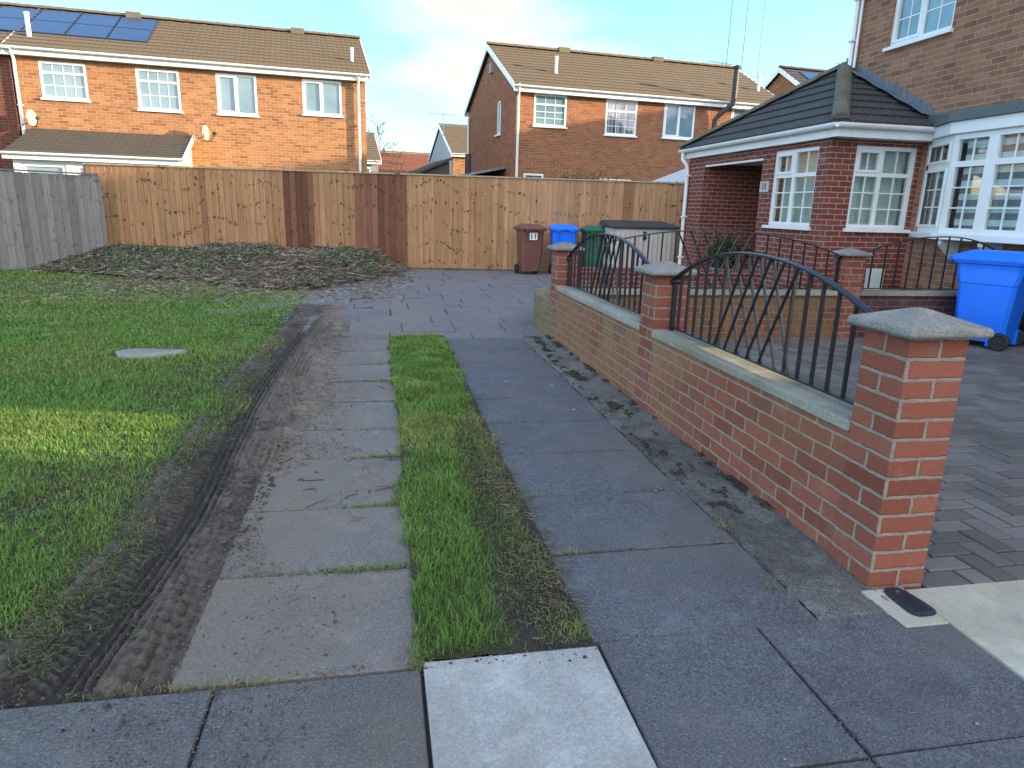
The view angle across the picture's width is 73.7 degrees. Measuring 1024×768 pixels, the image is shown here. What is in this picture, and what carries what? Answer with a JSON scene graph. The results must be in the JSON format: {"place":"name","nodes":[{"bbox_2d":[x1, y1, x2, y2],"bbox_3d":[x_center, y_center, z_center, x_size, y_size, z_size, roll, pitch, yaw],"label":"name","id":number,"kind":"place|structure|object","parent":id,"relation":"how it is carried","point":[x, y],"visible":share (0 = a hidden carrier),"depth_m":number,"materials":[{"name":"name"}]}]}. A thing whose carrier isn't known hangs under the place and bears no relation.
{"place":"outdoors","nodes":[
{"label":"outdoors","id":0,"kind":"place"},
{"bbox_2d":[0,268,310,664],"bbox_3d":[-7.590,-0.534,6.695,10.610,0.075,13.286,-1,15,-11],"label":"lawn grass","id":1,"kind":"structure","parent":0,"point":[60,335],"depth_m":5.02,"materials":[{"name":"green plant"}]},
{"bbox_2d":[0,168,107,269],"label":"grey fence","id":2,"kind":"object","parent":1,"relation":"on","point":[46,216],"visible":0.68,"depth_m":13.35,"materials":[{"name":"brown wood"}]},
{"bbox_2d":[115,348,187,359],"bbox_3d":[-3.299,-0.276,6.230,0.633,0.050,0.348,-1,15,-11],"label":"stone cover","id":3,"kind":"object","parent":1,"relation":"on","point":[142,353],"visible":0.88,"depth_m":6.18,"materials":[{"name":"grey stone"}]},
{"bbox_2d":[0,240,422,309],"bbox_3d":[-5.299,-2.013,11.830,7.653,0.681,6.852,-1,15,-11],"label":"heap","id":4,"kind":"object","parent":1,"relation":"on","point":[292,262],"depth_m":12.40,"materials":[{"name":"brown soil"}]},
{"bbox_2d":[0,304,372,709],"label":"muddy verge","id":5,"kind":"structure","parent":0,"point":[190,553],"depth_m":2.92,"materials":[{"name":"brown soil"}]},
{"bbox_2d":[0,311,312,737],"bbox_3d":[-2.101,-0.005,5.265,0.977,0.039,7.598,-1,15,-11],"label":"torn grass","id":6,"kind":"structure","parent":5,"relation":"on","point":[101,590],"depth_m":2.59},
{"bbox_2d":[0,314,336,744],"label":"mud clods","id":7,"kind":"object","parent":5,"relation":"on","point":[241,529],"visible":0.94,"depth_m":3.23,"materials":[{"name":"brown soil"}]},
{"bbox_2d":[0,670,428,767],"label":"pavement","id":8,"kind":"structure","parent":0,"point":[378,720],"depth_m":1.84,"materials":[{"name":"grey concrete"}]},
{"bbox_2d":[196,268,550,339],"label":"old paving","id":9,"kind":"structure","parent":0,"point":[484,310],"depth_m":9.86,"materials":[{"name":"grey concrete"}]},
{"bbox_2d":[82,163,684,269],"bbox_3d":[-2.411,-3.607,15.186,13.200,2.062,0.195,0,14,-6],"label":"timber fence","id":10,"kind":"object","parent":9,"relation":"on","point":[411,220],"visible":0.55,"depth_m":14.99,"materials":[{"name":"brown wood"}]},
{"bbox_2d":[514,224,546,272],"bbox_3d":[0.379,-2.963,14.977,0.586,1.069,0.779,-2,15,-15],"label":"wheelie bin","id":11,"kind":"object","parent":9,"relation":"on","point":[529,238],"visible":1,"depth_m":14.74,"materials":[{"name":"brown plastic"}]},
{"bbox_2d":[548,224,579,272],"bbox_3d":[1.110,-2.953,14.995,0.621,1.079,0.809,1,14,-3],"label":"wheelie bin","id":12,"kind":"object","parent":9,"relation":"on","point":[559,233],"visible":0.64,"depth_m":14.63,"materials":[{"name":"blue plastic"}]},
{"bbox_2d":[580,225,605,266],"bbox_3d":[1.816,-2.937,15.031,0.622,1.069,0.809,0,15,-7],"label":"wheelie bin","id":13,"kind":"object","parent":9,"relation":"on","point":[587,230],"visible":0.23,"depth_m":14.75,"materials":[{"name":"green plastic"}]},
{"bbox_2d":[599,220,679,267],"bbox_3d":[2.688,-2.915,14.741,1.518,1.179,0.944,-1,15,-9],"label":"storage box","id":14,"kind":"object","parent":9,"relation":"on","point":[625,228],"visible":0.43,"depth_m":14.32,"materials":[{"name":"beige plastic"}]},
{"bbox_2d":[615,229,643,267],"bbox_3d":[2.443,-2.754,14.306,0.600,0.950,0.050,-1,15,-9],"label":"door","id":15,"kind":"structure","parent":14,"relation":"in","point":[623,233],"depth_m":14.25,"materials":[{"name":"beige plastic"}]},
{"bbox_2d":[643,230,671,264],"bbox_3d":[3.051,-2.761,14.399,0.600,0.950,0.050,-1,15,-9],"label":"door","id":16,"kind":"structure","parent":14,"relation":"in","point":[655,239],"depth_m":14.34,"materials":[{"name":"beige plastic"}]},
{"bbox_2d":[707,237,741,268],"bbox_3d":[3.620,-2.003,11.694,0.574,1.018,0.597,-1,15,-11],"label":"potted shrub","id":17,"kind":"object","parent":9,"relation":"on","point":[726,247],"visible":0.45,"depth_m":11.53,"materials":[{"name":"green plant"}]},
{"bbox_2d":[677,0,1023,330],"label":"semi detached house","id":18,"kind":"structure","parent":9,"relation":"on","point":[905,121],"depth_m":9.68,"materials":[{"name":"red brick"}]},
{"bbox_2d":[759,181,769,191],"bbox_3d":[4.055,-3.171,10.975,0.025,0.170,0.250,-1,15,-11],"label":"number plaque","id":19,"kind":"object","parent":18,"relation":"attached to","point":[764,186],"visible":1,"depth_m":10.95,"materials":[{"name":"white ceramic"}]},
{"bbox_2d":[762,146,819,230],"bbox_3d":[4.271,-2.932,10.291,0.255,1.170,1.220,-1,15,-11],"label":"window","id":20,"kind":"structure","parent":18,"relation":"in","point":[799,174],"depth_m":10.34,"materials":[{"name":"white plastic"}]},
{"bbox_2d":[863,268,884,289],"bbox_3d":[5.267,-1.514,9.926,0.240,0.320,0.098,-1,15,-11],"label":"meter box","id":21,"kind":"object","parent":18,"relation":"attached to","point":[875,279],"visible":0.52,"depth_m":9.88,"materials":[{"name":"white plastic"}]},
{"bbox_2d":[843,145,916,232],"bbox_3d":[5.215,-2.758,9.717,1.050,1.170,0.255,-1,15,-11],"label":"window","id":22,"kind":"structure","parent":18,"relation":"in","point":[878,175],"depth_m":9.77,"materials":[{"name":"white plastic"}]},
{"bbox_2d":[882,0,955,51],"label":"window","id":23,"kind":"structure","parent":18,"relation":"in","point":[915,21],"depth_m":9.65,"materials":[{"name":"white plastic"}]},
{"bbox_2d":[915,134,955,232],"bbox_3d":[5.745,-2.685,9.249,0.082,1.230,0.821,4,15,10],"label":"window","id":24,"kind":"structure","parent":18,"relation":"in","point":[937,167],"depth_m":9.17,"materials":[{"name":"white plastic"}]},
{"bbox_2d":[938,129,995,234],"bbox_3d":[5.730,-2.513,8.575,0.070,1.230,0.598,-1,15,-11],"label":"window","id":25,"kind":"structure","parent":18,"relation":"in","point":[956,163],"depth_m":8.62,"materials":[{"name":"white plastic"}]},
{"bbox_2d":[976,126,1023,236],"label":"window","id":26,"kind":"structure","parent":18,"relation":"in","point":[996,160],"depth_m":8.12,"materials":[{"name":"white plastic"}]},
{"bbox_2d":[1019,217,1023,236],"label":"window","id":27,"kind":"structure","parent":18,"relation":"in","point":[1022,227],"depth_m":7.82,"materials":[{"name":"white plastic"}]},
{"bbox_2d":[0,0,855,153],"label":"sky","id":28,"kind":"structure","parent":0,"point":[420,54],"materials":[{"name":"blue"}]},
{"bbox_2d":[0,273,922,767],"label":"path bed","id":29,"kind":"object","parent":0,"point":[430,761],"depth_m":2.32,"materials":[{"name":"soil"}]},
{"bbox_2d":[169,339,421,693],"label":"paved path","id":30,"kind":"structure","parent":29,"relation":"on","point":[297,534],"depth_m":2.68,"materials":[{"name":"grey concrete"}]},
{"bbox_2d":[101,320,387,767],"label":"soil crumbs","id":31,"kind":"object","parent":30,"relation":"on","point":[227,713],"visible":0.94,"depth_m":2.19,"materials":[{"name":"brown soil"}]},
{"bbox_2d":[255,386,398,520],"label":"root bits","id":32,"kind":"object","parent":30,"relation":"on","point":[391,459],"visible":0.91,"depth_m":3.57,"materials":[{"name":"brown plant"}]},
{"bbox_2d":[0,335,848,727],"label":"joint grass","id":33,"kind":"structure","parent":29,"relation":"on","point":[390,567],"depth_m":2.55,"materials":[{"name":"green plant"}]},
{"bbox_2d":[391,335,593,660],"bbox_3d":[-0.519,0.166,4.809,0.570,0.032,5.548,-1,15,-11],"label":"strip soil","id":34,"kind":"structure","parent":29,"relation":"on","point":[523,635],"depth_m":2.57,"materials":[{"name":"brown soil"}]},
{"bbox_2d":[384,333,579,656],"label":"grass strip","id":35,"kind":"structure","parent":34,"relation":"on","point":[411,349],"depth_m":3.34,"materials":[{"name":"green plant"}]},
{"bbox_2d":[444,392,598,649],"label":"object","id":36,"kind":"structure","parent":34,"relation":"on","point":[528,548],"depth_m":2.82,"materials":[{"name":"plant"}]},
{"bbox_2d":[581,267,750,288],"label":"brick wall","id":37,"kind":"structure","parent":29,"relation":"on","point":[745,273],"depth_m":11.17,"materials":[{"name":"red brick"}]},
{"bbox_2d":[447,338,1023,767],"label":"paved wheel track","id":38,"kind":"structure","parent":29,"relation":"on","point":[749,700],"depth_m":2.30,"materials":[{"name":"grey concrete"}]},
{"bbox_2d":[522,336,888,621],"bbox_3d":[0.760,0.156,4.994,0.327,0.052,5.402,-1,15,-11],"label":"rough concrete strip","id":39,"kind":"object","parent":38,"relation":"on","point":[796,553],"visible":0.96,"depth_m":3.22,"materials":[{"name":"grey concrete"}]},
{"bbox_2d":[523,335,774,527],"bbox_3d":[0.701,0.048,5.345,0.354,0.038,4.734,-1,15,-11],"label":"moss","id":40,"kind":"object","parent":39,"relation":"on","point":[663,452],"visible":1,"depth_m":4.23,"materials":[{"name":"green plant"}]},
{"bbox_2d":[467,334,1013,763],"bbox_3d":[0.376,0.222,4.706,1.204,0.011,6.295,-1,15,-11],"label":"loose grit","id":41,"kind":"object","parent":38,"relation":"on","point":[896,762],"visible":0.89,"depth_m":2.30,"materials":[{"name":"grey gravel"}]},
{"bbox_2d":[533,242,993,589],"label":"garden wall","id":42,"kind":"structure","parent":29,"relation":"on","point":[854,490],"depth_m":2.95,"materials":[{"name":"brick"}]},
{"bbox_2d":[567,233,650,314],"bbox_3d":[0.827,-1.021,6.019,0.060,0.599,2.440,-1,15,-11],"label":"railing","id":43,"kind":"object","parent":42,"relation":"on","point":[640,254],"visible":0.92,"depth_m":5.96,"materials":[{"name":"black metal"}]},
{"bbox_2d":[669,252,873,404],"bbox_3d":[1.286,-0.396,3.642,0.060,0.594,2.060,-1,15,-11],"label":"railing","id":44,"kind":"object","parent":42,"relation":"on","point":[839,289],"visible":0.92,"depth_m":3.51,"materials":[{"name":"black metal"}]},
{"bbox_2d":[579,248,957,339],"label":"garden wall","id":45,"kind":"structure","parent":29,"relation":"on","point":[851,270],"depth_m":7.90,"materials":[{"name":"brick"}]},
{"bbox_2d":[578,230,841,290],"bbox_3d":[2.252,-1.379,7.615,3.135,0.664,0.060,-1,15,-11],"label":"railing","id":46,"kind":"object","parent":45,"relation":"on","point":[838,257],"visible":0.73,"depth_m":7.61,"materials":[{"name":"black metal"}]},
{"bbox_2d":[861,236,995,289],"bbox_3d":[5.018,-1.430,8.137,1.975,0.654,0.060,-1,15,-11],"label":"railing","id":47,"kind":"object","parent":45,"relation":"on","point":[946,255],"visible":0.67,"depth_m":8.09,"materials":[{"name":"black metal"}]},
{"bbox_2d":[861,587,948,627],"bbox_3d":[1.440,0.832,2.514,0.175,0.036,0.235,-1,15,-11],"label":"mortar patch","id":48,"kind":"object","parent":29,"relation":"on","point":[898,613],"visible":0.54,"depth_m":2.45,"materials":[{"name":"concrete"}]},
{"bbox_2d":[884,587,935,616],"bbox_3d":[1.469,0.804,2.530,0.106,0.016,0.184,-2,15,-14],"label":"drain cover","id":49,"kind":"object","parent":48,"relation":"on","point":[910,603],"visible":1,"depth_m":2.51,"materials":[{"name":"metal"}]},
{"bbox_2d":[423,646,656,767],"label":"pale paving","id":50,"kind":"structure","parent":0,"point":[529,710],"depth_m":1.91,"materials":[{"name":"grey concrete"}]},
{"bbox_2d":[711,338,1023,587],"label":"block paving","id":51,"kind":"structure","parent":0,"point":[977,535],"depth_m":4.06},
{"bbox_2d":[950,250,1023,350],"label":"wheelie bin","id":52,"kind":"object","parent":51,"relation":"on","point":[990,292],"visible":0.94,"depth_m":7.55,"materials":[{"name":"blue plastic"}]},
{"bbox_2d":[906,580,1023,680],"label":"concrete driveway","id":53,"kind":"structure","parent":0,"point":[988,618],"depth_m":2.48,"materials":[{"name":"grey concrete"}]},
{"label":"ground","id":54,"kind":"structure","parent":0,"visible":0},
{"bbox_2d":[0,1,47,171],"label":"terraced house","id":55,"kind":"structure","parent":54,"relation":"on","point":[11,19],"depth_m":17.66,"materials":[{"name":"brick"}]},
{"bbox_2d":[0,5,370,174],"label":"semi detached house","id":56,"kind":"structure","parent":54,"relation":"on","point":[108,87],"depth_m":18.78,"materials":[{"name":"orange brick"}]},
{"bbox_2d":[20,109,39,126],"bbox_3d":[-12.261,-6.795,17.463,0.599,0.431,0.270,4,15,10],"label":"satellite dish","id":57,"kind":"object","parent":56,"relation":"attached to","point":[32,118],"visible":1,"depth_m":17.46,"materials":[{"name":"white metal"}]},
{"bbox_2d":[21,162,66,173],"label":"window","id":58,"kind":"structure","parent":56,"relation":"in","point":[25,165],"depth_m":16.41,"materials":[{"name":"white plastic"}]},
{"bbox_2d":[38,61,90,102],"bbox_3d":[-11.637,-7.844,17.733,1.140,0.940,0.130,-3,15,-16],"label":"window","id":59,"kind":"structure","parent":56,"relation":"in","point":[60,81],"depth_m":17.74,"materials":[{"name":"white plastic"}]},
{"bbox_2d":[74,164,84,174],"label":"window","id":60,"kind":"structure","parent":56,"relation":"in","point":[78,167],"depth_m":16.61,"materials":[{"name":"white plastic"}]},
{"bbox_2d":[135,68,183,113],"bbox_3d":[-9.507,-7.883,18.379,1.130,1.070,0.130,-3,15,-16],"label":"window","id":61,"kind":"structure","parent":56,"relation":"in","point":[157,90],"depth_m":18.39,"materials":[{"name":"white plastic"}]},
{"bbox_2d":[195,125,216,141],"bbox_3d":[-8.343,-6.851,18.670,0.599,0.431,0.270,1,14,-1],"label":"satellite dish","id":62,"kind":"object","parent":56,"relation":"attached to","point":[205,132],"visible":1,"depth_m":18.66,"materials":[{"name":"white metal"}]},
{"bbox_2d":[215,73,259,117],"bbox_3d":[-7.623,-7.993,18.931,1.120,1.090,0.130,-3,15,-16],"label":"window","id":63,"kind":"structure","parent":56,"relation":"in","point":[236,94],"depth_m":18.94,"materials":[{"name":"white plastic"}]},
{"bbox_2d":[302,79,343,117],"bbox_3d":[-5.437,-8.171,19.558,1.160,0.980,0.130,-3,15,-16],"label":"window","id":64,"kind":"structure","parent":56,"relation":"in","point":[321,98],"depth_m":19.57,"materials":[{"name":"white plastic"}]},
{"bbox_2d":[366,132,381,171],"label":"house","id":65,"kind":"structure","parent":54,"relation":"on","point":[373,153],"depth_m":34.79,"materials":[{"name":"brown tile"}]},
{"bbox_2d":[366,113,405,166],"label":"bare tree","id":66,"kind":"object","parent":54,"relation":"on","point":[396,160],"visible":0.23,"depth_m":46.04,"materials":[{"name":"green plant"}]},
{"bbox_2d":[369,160,412,174],"bbox_3d":[-5.032,-7.734,28.798,3.255,3.148,3.692,-1,15,-11],"label":"brushwood bush","id":67,"kind":"object","parent":54,"relation":"on","point":[389,169],"visible":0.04,"depth_m":28.49,"materials":[{"name":"brown plant"}]},
{"bbox_2d":[378,150,429,174],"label":"house","id":68,"kind":"structure","parent":54,"relation":"on","point":[417,160],"depth_m":46.91,"materials":[{"name":"brick"}]},
{"bbox_2d":[409,158,451,175],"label":"garden shed","id":69,"kind":"structure","parent":54,"relation":"on","point":[440,167],"depth_m":20.13,"materials":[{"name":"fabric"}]},
{"bbox_2d":[428,123,466,174],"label":"house","id":70,"kind":"structure","parent":54,"relation":"on","point":[452,143],"depth_m":39.65,"materials":[{"name":"white brick"}]},
{"bbox_2d":[427,106,448,136],"bbox_3d":[-3.982,-14.712,38.365,1.660,1.552,0.440,-4,15,-20],"label":"tv aerial","id":71,"kind":"object","parent":70,"relation":"on","point":[443,114],"visible":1,"depth_m":38.34,"materials":[{"name":"grey metal"}]},
{"bbox_2d":[550,168,626,180],"bbox_3d":[1.758,-4.210,17.289,2.958,2.418,1.688,-1,15,-11],"label":"climbing shrub","id":72,"kind":"object","parent":54,"relation":"on","point":[566,177],"visible":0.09,"depth_m":16.92,"materials":[{"name":"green plant"}]},
{"bbox_2d":[456,41,774,183],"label":"semi detached house","id":73,"kind":"structure","parent":54,"relation":"on","point":[537,111],"depth_m":21.95,"materials":[{"name":"brown brick"}]},
{"bbox_2d":[494,101,500,136],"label":"window","id":74,"kind":"structure","parent":73,"relation":"in","point":[499,103],"depth_m":22.52,"materials":[{"name":"white plastic"}]},
{"bbox_2d":[524,173,542,177],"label":"window","id":75,"kind":"structure","parent":73,"relation":"in","point":[525,174],"depth_m":21.24,"materials":[{"name":"white plastic"}]},
{"bbox_2d":[532,93,567,128],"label":"window","id":76,"kind":"structure","parent":73,"relation":"in","point":[549,110],"depth_m":20.91,"materials":[{"name":"white plastic"}]},
{"bbox_2d":[603,99,637,137],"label":"window","id":77,"kind":"structure","parent":73,"relation":"in","point":[621,115],"depth_m":21.60,"materials":[{"name":"white plastic"}]},
{"bbox_2d":[661,104,695,140],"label":"window","id":78,"kind":"structure","parent":73,"relation":"in","point":[678,123],"depth_m":22.18,"materials":[{"name":"white plastic"}]},
{"bbox_2d":[731,109,746,117],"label":"window","id":79,"kind":"structure","parent":73,"relation":"in","point":[735,112],"depth_m":22.68,"materials":[{"name":"white plastic"}]},
{"bbox_2d":[709,54,732,64],"bbox_3d":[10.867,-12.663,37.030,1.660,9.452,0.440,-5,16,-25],"label":"tv aerial","id":80,"kind":"object","parent":54,"relation":"on","point":[718,62],"visible":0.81,"depth_m":35.87,"materials":[{"name":"grey metal"}]},
{"bbox_2d":[726,0,732,64],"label":"radio mast","id":81,"kind":"object","parent":54,"relation":"on","point":[729,33],"visible":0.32,"depth_m":34.60,"materials":[{"name":"grey metal"}]},
{"bbox_2d":[741,0,748,71],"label":"radio mast","id":82,"kind":"object","parent":54,"relation":"on","point":[744,36],"visible":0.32,"depth_m":34.61,"materials":[{"name":"grey metal"}]},
{"bbox_2d":[756,0,765,82],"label":"radio mast","id":83,"kind":"object","parent":54,"relation":"on","point":[761,41],"visible":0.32,"depth_m":34.56,"materials":[{"name":"grey metal"}]},
{"bbox_2d":[762,65,825,95],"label":"detached house","id":84,"kind":"structure","parent":54,"relation":"on","point":[783,78],"depth_m":27.08,"materials":[{"name":"brown brick"}]}
]}

